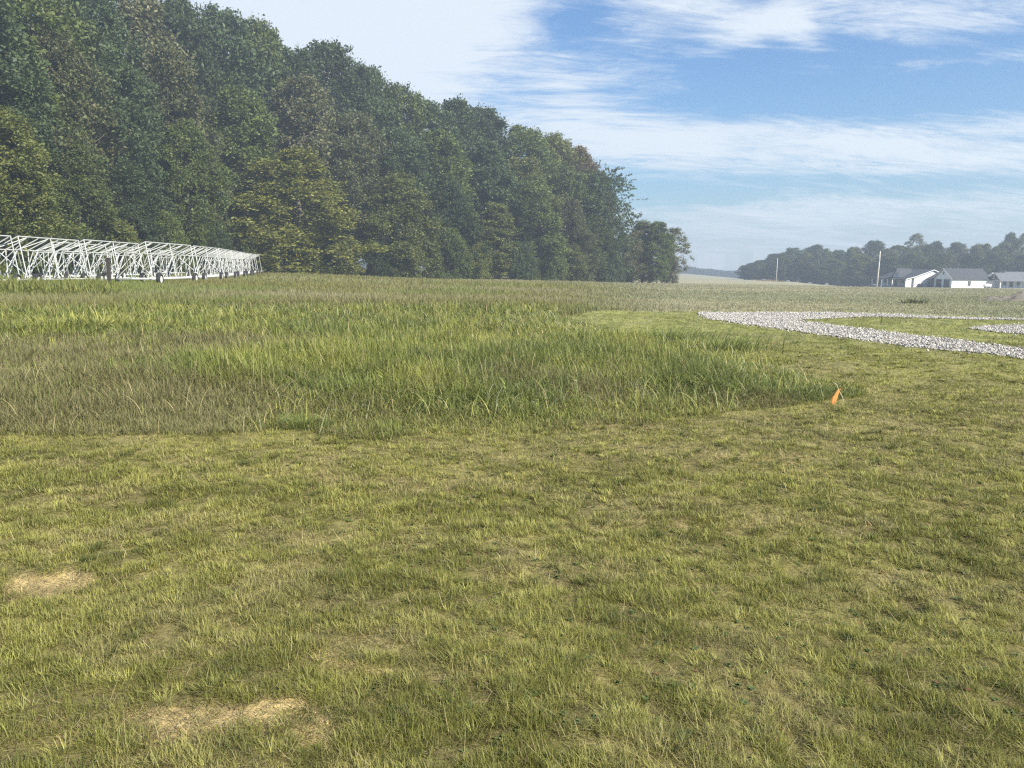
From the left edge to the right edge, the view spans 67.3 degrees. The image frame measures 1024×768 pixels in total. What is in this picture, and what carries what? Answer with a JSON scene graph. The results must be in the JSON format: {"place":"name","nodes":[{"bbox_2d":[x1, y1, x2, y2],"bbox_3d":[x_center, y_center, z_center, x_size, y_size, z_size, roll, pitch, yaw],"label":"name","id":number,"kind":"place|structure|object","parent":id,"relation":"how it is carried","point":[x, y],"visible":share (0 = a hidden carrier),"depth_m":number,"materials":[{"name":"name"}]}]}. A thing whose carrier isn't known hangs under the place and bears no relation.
{"place":"outdoors","nodes":[
{"label":"outdoors","id":0,"kind":"place"},
{"bbox_2d":[0,295,916,440],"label":"tall grass","id":1,"kind":"structure","parent":0,"point":[71,364],"depth_m":10.66,"materials":[{"name":"green plant"}]},
{"bbox_2d":[0,264,1023,767],"bbox_3d":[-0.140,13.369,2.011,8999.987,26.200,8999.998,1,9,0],"label":"ground","id":2,"kind":"structure","parent":0,"point":[684,464],"depth_m":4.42,"materials":[{"name":"green plant"}]},
{"bbox_2d":[0,155,23,272],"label":"broadleaf tree","id":3,"kind":"object","parent":2,"relation":"on","point":[3,201],"visible":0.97,"depth_m":80.99,"materials":[{"name":"green plant"}]},
{"bbox_2d":[0,55,55,227],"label":"broadleaf tree","id":4,"kind":"object","parent":2,"relation":"on","point":[11,80],"visible":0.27,"depth_m":93.41,"materials":[{"name":"green plant"}]},
{"bbox_2d":[0,220,59,275],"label":"bush","id":5,"kind":"object","parent":2,"relation":"on","point":[34,271],"visible":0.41,"depth_m":84.86,"materials":[{"name":"green plant"}]},
{"bbox_2d":[0,0,73,177],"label":"broadleaf tree","id":6,"kind":"object","parent":2,"relation":"on","point":[12,31],"visible":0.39,"depth_m":95.84,"materials":[{"name":"green plant"}]},
{"bbox_2d":[0,236,87,280],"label":"wheeled frame","id":7,"kind":"object","parent":2,"relation":"on","point":[39,275],"visible":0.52,"depth_m":53.13,"materials":[{"name":"white paint"}]},
{"bbox_2d":[0,105,88,274],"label":"broadleaf tree","id":8,"kind":"object","parent":2,"relation":"on","point":[33,158],"visible":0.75,"depth_m":84.15,"materials":[{"name":"green plant"}]},
{"bbox_2d":[0,0,113,209],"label":"broadleaf tree","id":9,"kind":"object","parent":2,"relation":"on","point":[52,14],"visible":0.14,"depth_m":105.51,"materials":[{"name":"green plant"}]},
{"bbox_2d":[0,23,135,261],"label":"broadleaf tree","id":10,"kind":"object","parent":2,"relation":"on","point":[78,77],"visible":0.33,"depth_m":106.03,"materials":[{"name":"green plant"}]},
{"bbox_2d":[24,241,111,277],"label":"wheeled frame","id":11,"kind":"object","parent":2,"relation":"on","point":[66,275],"visible":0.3,"depth_m":65.24,"materials":[{"name":"white paint"}]},
{"bbox_2d":[45,225,98,274],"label":"bush","id":12,"kind":"object","parent":2,"relation":"on","point":[90,258],"visible":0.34,"depth_m":96.28,"materials":[{"name":"green plant"}]},
{"bbox_2d":[38,140,134,273],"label":"broadleaf tree","id":13,"kind":"object","parent":2,"relation":"on","point":[104,210],"visible":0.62,"depth_m":100.56,"materials":[{"name":"green plant"}]},
{"bbox_2d":[22,0,162,260],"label":"broadleaf tree","id":14,"kind":"object","parent":2,"relation":"on","point":[114,32],"visible":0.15,"depth_m":122.88,"materials":[{"name":"green plant"}]},
{"bbox_2d":[53,239,145,281],"bbox_3d":[-31.861,-9.353,59.353,3.340,3.287,9.929,0,9,-3],"label":"wheeled frame","id":15,"kind":"object","parent":2,"relation":"on","point":[101,275],"visible":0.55,"depth_m":58.30,"materials":[{"name":"white paint"}]},
{"bbox_2d":[94,218,149,273],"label":"bush","id":16,"kind":"object","parent":2,"relation":"on","point":[124,231],"visible":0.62,"depth_m":105.18,"materials":[{"name":"green plant"}]},
{"bbox_2d":[89,246,155,276],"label":"wheeled frame","id":17,"kind":"object","parent":2,"relation":"on","point":[124,273],"visible":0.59,"depth_m":78.46,"materials":[{"name":"white paint"}]},
{"bbox_2d":[79,49,182,245],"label":"broadleaf tree","id":18,"kind":"object","parent":2,"relation":"on","point":[141,96],"visible":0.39,"depth_m":117.43,"materials":[{"name":"green plant"}]},
{"bbox_2d":[94,160,176,272],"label":"broadleaf tree","id":19,"kind":"object","parent":2,"relation":"on","point":[138,200],"visible":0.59,"depth_m":110.69,"materials":[{"name":"green plant"}]},
{"bbox_2d":[100,0,211,185],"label":"broadleaf tree","id":20,"kind":"object","parent":2,"relation":"on","point":[145,17],"visible":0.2,"depth_m":133.94,"materials":[{"name":"green plant"}]},
{"bbox_2d":[115,241,197,282],"bbox_3d":[-28.918,-9.797,62.585,3.340,3.287,10.594,0,9,-3],"label":"wheeled frame","id":21,"kind":"object","parent":2,"relation":"on","point":[159,277],"visible":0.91,"depth_m":61.23,"materials":[{"name":"white paint"}]},
{"bbox_2d":[140,250,188,273],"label":"wheeled frame","id":22,"kind":"object","parent":2,"relation":"on","point":[158,271],"visible":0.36,"depth_m":97.95,"materials":[{"name":"white paint"}]},
{"bbox_2d":[135,208,200,274],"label":"bush","id":23,"kind":"object","parent":2,"relation":"on","point":[172,236],"visible":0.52,"depth_m":115.27,"materials":[{"name":"green plant"}]},
{"bbox_2d":[129,39,233,226],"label":"broadleaf tree","id":24,"kind":"object","parent":2,"relation":"on","point":[168,62],"visible":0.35,"depth_m":130.39,"materials":[{"name":"green plant"}]},
{"bbox_2d":[128,0,244,237],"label":"broadleaf tree","id":25,"kind":"object","parent":2,"relation":"on","point":[181,15],"visible":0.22,"depth_m":147.08,"materials":[{"name":"green plant"}]},
{"bbox_2d":[136,117,238,271],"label":"broadleaf tree","id":26,"kind":"object","parent":2,"relation":"on","point":[189,145],"visible":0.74,"depth_m":123.48,"materials":[{"name":"green plant"}]},
{"bbox_2d":[166,246,223,279],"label":"wheeled frame","id":27,"kind":"object","parent":2,"relation":"on","point":[204,275],"visible":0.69,"depth_m":72.44,"materials":[{"name":"white paint"}]},
{"bbox_2d":[191,223,236,272],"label":"bush","id":28,"kind":"object","parent":2,"relation":"on","point":[221,244],"visible":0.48,"depth_m":126.25,"materials":[{"name":"green plant"}]},
{"bbox_2d":[198,248,236,279],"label":"wheeled frame","id":29,"kind":"object","parent":2,"relation":"on","point":[226,275],"visible":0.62,"depth_m":81.78,"materials":[{"name":"white paint"}]},
{"bbox_2d":[209,250,245,277],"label":"wheeled frame","id":30,"kind":"object","parent":2,"relation":"on","point":[217,272],"visible":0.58,"depth_m":92.17,"materials":[{"name":"white paint"}]},
{"bbox_2d":[221,252,252,275],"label":"wheeled frame","id":31,"kind":"object","parent":2,"relation":"on","point":[241,254],"visible":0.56,"depth_m":102.72,"materials":[{"name":"white paint"}]},
{"bbox_2d":[182,1,295,174],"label":"broadleaf tree","id":32,"kind":"object","parent":2,"relation":"on","point":[228,22],"visible":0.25,"depth_m":155.00,"materials":[{"name":"green plant"}]},
{"bbox_2d":[184,80,303,271],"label":"broadleaf tree","id":33,"kind":"object","parent":2,"relation":"on","point":[248,122],"visible":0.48,"depth_m":142.42,"materials":[{"name":"green plant"}]},
{"bbox_2d":[209,11,300,159],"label":"broadleaf tree","id":34,"kind":"object","parent":2,"relation":"on","point":[267,39],"visible":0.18,"depth_m":160.32,"materials":[{"name":"green plant"}]},
{"bbox_2d":[229,231,285,273],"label":"bush","id":35,"kind":"object","parent":2,"relation":"on","point":[245,245],"visible":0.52,"depth_m":134.31,"materials":[{"name":"green plant"}]},
{"bbox_2d":[222,145,388,273],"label":"broadleaf tree","id":36,"kind":"object","parent":2,"relation":"on","point":[288,172],"visible":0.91,"depth_m":137.73,"materials":[{"name":"green plant"}]},
{"bbox_2d":[264,43,347,248],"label":"broadleaf tree","id":37,"kind":"object","parent":2,"relation":"on","point":[298,56],"visible":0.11,"depth_m":163.77,"materials":[{"name":"green plant"}]},
{"bbox_2d":[260,69,352,249],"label":"broadleaf tree","id":38,"kind":"object","parent":2,"relation":"on","point":[308,89],"visible":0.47,"depth_m":154.57,"materials":[{"name":"green plant"}]},
{"bbox_2d":[279,239,334,273],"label":"bush","id":39,"kind":"object","parent":2,"relation":"on","point":[328,270],"visible":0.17,"depth_m":142.64,"materials":[{"name":"green plant"}]},
{"bbox_2d":[310,232,367,274],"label":"bush","id":40,"kind":"object","parent":2,"relation":"on","point":[357,268],"visible":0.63,"depth_m":145.90,"materials":[{"name":"green plant"}]},
{"bbox_2d":[289,36,400,227],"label":"broadleaf tree","id":41,"kind":"object","parent":2,"relation":"on","point":[334,59],"visible":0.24,"depth_m":169.99,"materials":[{"name":"green plant"}]},
{"bbox_2d":[315,110,398,253],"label":"broadleaf tree","id":42,"kind":"object","parent":2,"relation":"on","point":[357,136],"visible":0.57,"depth_m":158.24,"materials":[{"name":"green plant"}]},
{"bbox_2d":[336,64,406,268],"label":"broadleaf tree","id":43,"kind":"object","parent":2,"relation":"on","point":[377,82],"visible":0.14,"depth_m":173.62,"materials":[{"name":"green plant"}]},
{"bbox_2d":[355,240,400,276],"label":"bush","id":44,"kind":"object","parent":2,"relation":"on","point":[386,267],"visible":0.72,"depth_m":150.70,"materials":[{"name":"green plant"}]},
{"bbox_2d":[345,124,446,251],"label":"broadleaf tree","id":45,"kind":"object","parent":2,"relation":"on","point":[413,148],"visible":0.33,"depth_m":165.31,"materials":[{"name":"green plant"}]},
{"bbox_2d":[368,79,436,233],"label":"broadleaf tree","id":46,"kind":"object","parent":2,"relation":"on","point":[404,99],"visible":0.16,"depth_m":177.75,"materials":[{"name":"green plant"}]},
{"bbox_2d":[360,168,446,277],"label":"broadleaf tree","id":47,"kind":"object","parent":2,"relation":"on","point":[397,196],"visible":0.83,"depth_m":154.25,"materials":[{"name":"green plant"}]},
{"bbox_2d":[378,229,441,278],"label":"bush","id":48,"kind":"object","parent":2,"relation":"on","point":[427,262],"visible":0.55,"depth_m":155.91,"materials":[{"name":"green plant"}]},
{"bbox_2d":[400,97,468,269],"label":"broadleaf tree","id":49,"kind":"object","parent":2,"relation":"on","point":[442,119],"visible":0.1,"depth_m":183.16,"materials":[{"name":"green plant"}]},
{"bbox_2d":[413,125,481,267],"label":"broadleaf tree","id":50,"kind":"object","parent":2,"relation":"on","point":[456,165],"visible":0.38,"depth_m":171.00,"materials":[{"name":"green plant"}]},
{"bbox_2d":[429,225,475,279],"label":"bush","id":51,"kind":"object","parent":2,"relation":"on","point":[455,241],"visible":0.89,"depth_m":160.80,"materials":[{"name":"green plant"}]},
{"bbox_2d":[426,93,484,211],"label":"broadleaf tree","id":52,"kind":"object","parent":2,"relation":"on","point":[465,115],"visible":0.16,"depth_m":187.15,"materials":[{"name":"green plant"}]},
{"bbox_2d":[420,178,493,278],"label":"broadleaf tree","id":53,"kind":"object","parent":2,"relation":"on","point":[459,211],"visible":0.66,"depth_m":163.21,"materials":[{"name":"green plant"}]},
{"bbox_2d":[460,242,492,279],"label":"bush","id":54,"kind":"object","parent":2,"relation":"on","point":[483,273],"visible":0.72,"depth_m":166.76,"materials":[{"name":"green plant"}]},
{"bbox_2d":[458,102,521,261],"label":"broadleaf tree","id":55,"kind":"object","parent":2,"relation":"on","point":[492,126],"visible":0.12,"depth_m":193.39,"materials":[{"name":"green plant"}]},
{"bbox_2d":[461,137,526,262],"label":"broadleaf tree","id":56,"kind":"object","parent":2,"relation":"on","point":[492,154],"visible":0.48,"depth_m":179.55,"materials":[{"name":"green plant"}]},
{"bbox_2d":[479,202,520,278],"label":"slim tree","id":57,"kind":"object","parent":2,"relation":"on","point":[498,214],"visible":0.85,"depth_m":172.01,"materials":[{"name":"green plant"}]},
{"bbox_2d":[0,267,1023,317],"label":"field grass","id":58,"kind":"structure","parent":2,"relation":"on","point":[570,297],"depth_m":45.86,"materials":[{"name":"green plant"}]},
{"bbox_2d":[497,240,539,280],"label":"bush","id":59,"kind":"object","parent":2,"relation":"on","point":[518,268],"visible":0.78,"depth_m":175.71,"materials":[{"name":"green plant"}]},
{"bbox_2d":[482,123,564,237],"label":"broadleaf tree","id":60,"kind":"object","parent":2,"relation":"on","point":[523,139],"visible":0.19,"depth_m":195.66,"materials":[{"name":"green plant"}]},
{"bbox_2d":[497,154,564,275],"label":"broadleaf tree","id":61,"kind":"object","parent":2,"relation":"on","point":[527,165],"visible":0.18,"depth_m":186.64,"materials":[{"name":"green plant"}]},
{"bbox_2d":[489,173,573,280],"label":"broadleaf tree","id":62,"kind":"object","parent":2,"relation":"on","point":[532,187],"visible":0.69,"depth_m":181.20,"materials":[{"name":"green plant"}]},
{"bbox_2d":[531,232,570,280],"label":"bush","id":63,"kind":"object","parent":2,"relation":"on","point":[556,264],"visible":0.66,"depth_m":181.24,"materials":[{"name":"green plant"}]},
{"bbox_2d":[529,130,587,222],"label":"broadleaf tree","id":64,"kind":"object","parent":2,"relation":"on","point":[563,150],"visible":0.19,"depth_m":202.47,"materials":[{"name":"green plant"}]},
{"bbox_2d":[541,195,601,280],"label":"broadleaf tree","id":65,"kind":"object","parent":2,"relation":"on","point":[574,217],"visible":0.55,"depth_m":187.77,"materials":[{"name":"green plant"}]},
{"bbox_2d":[535,160,610,241],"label":"broadleaf tree","id":66,"kind":"object","parent":2,"relation":"on","point":[570,180],"visible":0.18,"depth_m":193.72,"materials":[{"name":"green plant"}]},
{"bbox_2d":[558,242,593,281],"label":"bush","id":67,"kind":"object","parent":2,"relation":"on","point":[578,255],"visible":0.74,"depth_m":187.75,"materials":[{"name":"green plant"}]},
{"bbox_2d":[561,144,602,191],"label":"broadleaf tree","id":68,"kind":"object","parent":2,"relation":"on","point":[581,149],"visible":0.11,"depth_m":205.29,"materials":[{"name":"green plant"}]},
{"bbox_2d":[574,213,622,281],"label":"broadleaf tree","id":69,"kind":"object","parent":2,"relation":"on","point":[603,232],"visible":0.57,"depth_m":192.89,"materials":[{"name":"green plant"}]},
{"bbox_2d":[578,167,623,256],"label":"broadleaf tree","id":70,"kind":"object","parent":2,"relation":"on","point":[588,170],"visible":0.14,"depth_m":200.85,"materials":[{"name":"green plant"}]},
{"bbox_2d":[569,163,648,281],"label":"fanning tree","id":71,"kind":"object","parent":2,"relation":"on","point":[605,192],"visible":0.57,"depth_m":196.08,"materials":[{"name":"green plant"}]},
{"bbox_2d":[592,238,625,282],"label":"bush","id":72,"kind":"object","parent":2,"relation":"on","point":[614,271],"visible":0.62,"depth_m":194.23,"materials":[{"name":"green plant"}]},
{"bbox_2d":[609,233,651,282],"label":"broadleaf tree","id":73,"kind":"object","parent":2,"relation":"on","point":[636,271],"visible":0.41,"depth_m":201.80,"materials":[{"name":"green plant"}]},
{"bbox_2d":[628,219,669,282],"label":"broadleaf tree","id":74,"kind":"object","parent":2,"relation":"on","point":[640,232],"visible":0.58,"depth_m":205.17,"materials":[{"name":"green plant"}]},
{"bbox_2d":[643,220,679,282],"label":"broadleaf tree","id":75,"kind":"object","parent":2,"relation":"on","point":[666,240],"visible":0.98,"depth_m":202.63,"materials":[{"name":"green plant"}]},
{"bbox_2d":[661,246,680,282],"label":"broadleaf tree","id":76,"kind":"object","parent":2,"relation":"on","point":[675,278],"visible":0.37,"depth_m":210.78,"materials":[{"name":"green plant"}]},
{"bbox_2d":[654,227,693,282],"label":"broadleaf tree","id":77,"kind":"object","parent":2,"relation":"on","point":[674,232],"visible":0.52,"depth_m":209.82,"materials":[{"name":"green plant"}]},
{"bbox_2d":[675,266,764,279],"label":"woodland","id":78,"kind":"object","parent":2,"relation":"on","point":[709,272],"visible":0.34,"depth_m":867.62,"materials":[{"name":"green plant"}]},
{"bbox_2d":[737,270,767,279],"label":"broadleaf tree","id":79,"kind":"object","parent":2,"relation":"on","point":[755,276],"visible":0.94,"depth_m":394.07,"materials":[{"name":"green plant"}]},
{"bbox_2d":[762,266,794,280],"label":"broadleaf tree","id":80,"kind":"object","parent":2,"relation":"on","point":[771,275],"visible":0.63,"depth_m":387.46,"materials":[{"name":"green plant"}]},
{"bbox_2d":[772,252,788,280],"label":"broadleaf tree","id":81,"kind":"object","parent":2,"relation":"on","point":[781,265],"visible":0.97,"depth_m":384.96,"materials":[{"name":"green plant"}]},
{"bbox_2d":[781,261,820,282],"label":"broadleaf tree","id":82,"kind":"object","parent":2,"relation":"on","point":[807,267],"visible":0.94,"depth_m":373.41,"materials":[{"name":"green plant"}]},
{"bbox_2d":[799,244,827,283],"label":"broadleaf tree","id":83,"kind":"object","parent":2,"relation":"on","point":[812,250],"visible":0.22,"depth_m":396.66,"materials":[{"name":"green plant"}]},
{"bbox_2d":[813,258,848,285],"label":"broadleaf tree","id":84,"kind":"object","parent":2,"relation":"on","point":[826,268],"visible":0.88,"depth_m":359.04,"materials":[{"name":"green plant"}]},
{"bbox_2d":[842,247,856,286],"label":"broadleaf tree","id":85,"kind":"object","parent":2,"relation":"on","point":[850,253],"visible":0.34,"depth_m":361.88,"materials":[{"name":"green plant"}]},
{"bbox_2d":[834,254,881,286],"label":"broadleaf tree","id":86,"kind":"object","parent":2,"relation":"on","point":[856,264],"visible":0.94,"depth_m":338.90,"materials":[{"name":"green plant"}]},
{"bbox_2d":[861,239,885,281],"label":"broadleaf tree","id":87,"kind":"object","parent":2,"relation":"on","point":[878,246],"visible":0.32,"depth_m":366.87,"materials":[{"name":"green plant"}]},
{"bbox_2d":[865,252,902,284],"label":"broadleaf tree","id":88,"kind":"object","parent":2,"relation":"on","point":[889,262],"visible":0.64,"depth_m":329.44,"materials":[{"name":"green plant"}]},
{"bbox_2d":[871,268,938,286],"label":"farmhouse","id":89,"kind":"object","parent":2,"relation":"on","point":[903,277],"visible":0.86,"depth_m":241.48,"materials":[{"name":"white"}]},
{"bbox_2d":[896,250,932,268],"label":"broadleaf tree","id":90,"kind":"object","parent":2,"relation":"on","point":[914,260],"visible":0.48,"depth_m":323.06,"materials":[{"name":"green plant"}]},
{"bbox_2d":[904,233,926,247],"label":"bare tree","id":91,"kind":"object","parent":2,"relation":"on","point":[919,241],"visible":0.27,"depth_m":365.79,"materials":[{"name":"grey plant"}]},
{"bbox_2d":[924,251,961,271],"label":"broadleaf tree","id":92,"kind":"object","parent":2,"relation":"on","point":[943,258],"visible":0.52,"depth_m":318.03,"materials":[{"name":"green plant"}]},
{"bbox_2d":[945,241,969,266],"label":"broadleaf tree","id":93,"kind":"object","parent":2,"relation":"on","point":[956,247],"visible":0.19,"depth_m":350.86,"materials":[{"name":"green plant"}]},
{"bbox_2d":[933,267,991,287],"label":"garage","id":94,"kind":"structure","parent":2,"relation":"on","point":[950,277],"depth_m":232.08,"materials":[{"name":"white"}]},
{"bbox_2d":[954,253,990,273],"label":"broadleaf tree","id":95,"kind":"object","parent":2,"relation":"on","point":[969,261],"visible":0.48,"depth_m":315.62,"materials":[{"name":"green plant"}]},
{"bbox_2d":[979,251,1018,274],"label":"broadleaf tree","id":96,"kind":"object","parent":2,"relation":"on","point":[992,265],"visible":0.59,"depth_m":311.30,"materials":[{"name":"green plant"}]},
{"bbox_2d":[989,272,1023,287],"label":"grey roofed house","id":97,"kind":"structure","parent":2,"relation":"on","point":[1008,280],"depth_m":232.75,"materials":[{"name":"white"}]},
{"bbox_2d":[997,291,1023,301],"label":"dirt mound","id":98,"kind":"object","parent":2,"relation":"on","point":[1018,296],"visible":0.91,"depth_m":52.81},
{"bbox_2d":[1004,252,1023,271],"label":"broadleaf tree","id":99,"kind":"object","parent":2,"relation":"on","point":[1018,260],"visible":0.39,"depth_m":309.45,"materials":[{"name":"green plant"}]},
{"bbox_2d":[1008,238,1023,266],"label":"broadleaf tree","id":100,"kind":"object","parent":2,"relation":"on","point":[1019,243],"visible":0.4,"depth_m":322.66,"materials":[{"name":"green plant"}]},
{"bbox_2d":[0,0,1023,270],"label":"sky","id":101,"kind":"structure","parent":0,"point":[755,130],"materials":[{"name":"blue"}]},
{"bbox_2d":[696,311,1023,358],"bbox_3d":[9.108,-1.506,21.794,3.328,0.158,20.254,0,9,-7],"label":"gravel drive","id":102,"kind":"structure","parent":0,"point":[896,338],"depth_m":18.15,"materials":[{"name":"grey gravel"}]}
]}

